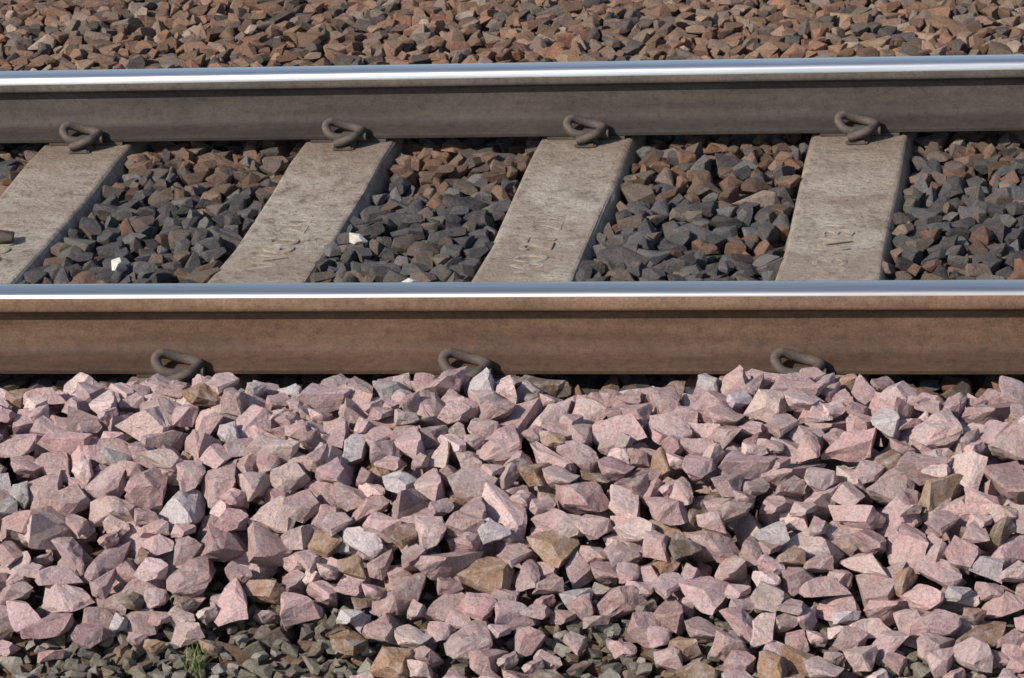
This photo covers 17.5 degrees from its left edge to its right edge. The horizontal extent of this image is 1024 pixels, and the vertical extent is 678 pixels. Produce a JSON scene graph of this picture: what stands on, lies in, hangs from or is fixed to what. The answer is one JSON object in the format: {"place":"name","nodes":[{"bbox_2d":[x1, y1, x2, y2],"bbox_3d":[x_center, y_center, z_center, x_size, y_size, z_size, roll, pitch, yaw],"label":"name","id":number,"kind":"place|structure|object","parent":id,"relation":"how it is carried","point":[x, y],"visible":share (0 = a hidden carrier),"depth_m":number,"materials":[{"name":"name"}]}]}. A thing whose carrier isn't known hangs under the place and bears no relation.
{"place":"outdoors","nodes":[
{"label":"outdoors","id":0,"kind":"place"},
{"label":"ground","id":1,"kind":"structure","parent":0,"visible":0},
{"bbox_2d":[2,5,1004,677],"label":"soil bed","id":2,"kind":"object","parent":1,"relation":"on","point":[780,247],"visible":0.02,"depth_m":6.87,"materials":[{"name":"brown soil"}]},
{"bbox_2d":[0,122,150,283],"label":"concrete sleeper","id":3,"kind":"object","parent":2,"relation":"on","point":[51,195],"visible":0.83,"depth_m":7.60,"materials":[{"name":"concrete"}]},
{"bbox_2d":[0,230,14,243],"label":"loose stone","id":4,"kind":"object","parent":3,"relation":"on","point":[6,236],"visible":1,"depth_m":7.27,"materials":[{"name":"stone"}]},
{"bbox_2d":[71,118,416,505],"bbox_3d":[-0.492,-0.150,7.170,0.295,0.260,2.440,0,21,10],"label":"concrete sleeper","id":5,"kind":"object","parent":2,"relation":"on","point":[319,198],"visible":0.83,"depth_m":7.35,"materials":[{"name":"concrete"}]},
{"bbox_2d":[0,280,1023,374],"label":"steel rail","id":6,"kind":"object","parent":5,"relation":"on","point":[912,327],"visible":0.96,"depth_m":6.29,"materials":[{"name":"brown metal"}]},
{"bbox_2d":[0,54,1023,143],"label":"steel rail","id":7,"kind":"object","parent":5,"relation":"on","point":[950,93],"visible":0.98,"depth_m":7.71,"materials":[{"name":"brown metal"}]},
{"bbox_2d":[0,0,1023,677],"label":"track ballast","id":8,"kind":"structure","parent":2,"relation":"on","point":[192,208],"depth_m":7.54,"materials":[{"name":"gravel"}]},
{"bbox_2d":[111,257,126,271],"bbox_3d":[-0.842,-0.156,7.109,0.035,0.028,0.044,0,21,10],"label":"white pebble","id":9,"kind":"object","parent":8,"relation":"on","point":[117,264],"visible":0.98,"depth_m":7.10,"materials":[{"name":"stone"}]},
{"bbox_2d":[349,233,367,243],"bbox_3d":[-0.332,-0.215,7.106,0.043,0.027,0.023,8,24,30],"label":"white pebble","id":10,"kind":"object","parent":8,"relation":"on","point":[354,238],"visible":1,"depth_m":7.10,"materials":[{"name":"stone"}]},
{"bbox_2d":[402,278,417,281],"bbox_3d":[-0.209,-0.109,6.860,0.034,0.037,0.052,-5,21,-4],"label":"white pebble","id":11,"kind":"object","parent":8,"relation":"on","point":[410,280],"visible":0.38,"depth_m":6.85,"materials":[{"name":"stone"}]},
{"bbox_2d":[0,529,1023,677],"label":"fine gravel","id":12,"kind":"structure","parent":2,"relation":"on","point":[312,659],"depth_m":5.63,"materials":[{"name":"grey gravel"}]},
{"bbox_2d":[170,641,211,677],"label":"grass tuft","id":13,"kind":"object","parent":12,"relation":"on","point":[195,665],"visible":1,"depth_m":5.62,"materials":[{"name":"green plant"}]},
{"bbox_2d":[0,365,1023,677],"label":"pink gravel heap","id":14,"kind":"object","parent":12,"relation":"on","point":[736,441],"visible":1,"depth_m":5.75,"materials":[{"name":"gravel"}]},
{"bbox_2d":[384,115,648,520],"bbox_3d":[0.061,-0.151,7.069,0.294,0.260,2.440,0,21,10],"label":"concrete sleeper","id":15,"kind":"object","parent":2,"relation":"on","point":[561,212],"visible":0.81,"depth_m":7.25,"materials":[{"name":"concrete"}]},
{"bbox_2d":[731,111,921,501],"bbox_3d":[0.680,-0.152,6.956,0.295,0.260,2.440,0,21,10],"label":"concrete sleeper","id":16,"kind":"object","parent":2,"relation":"on","point":[854,185],"visible":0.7,"depth_m":7.14,"materials":[{"name":"concrete"}]}
]}

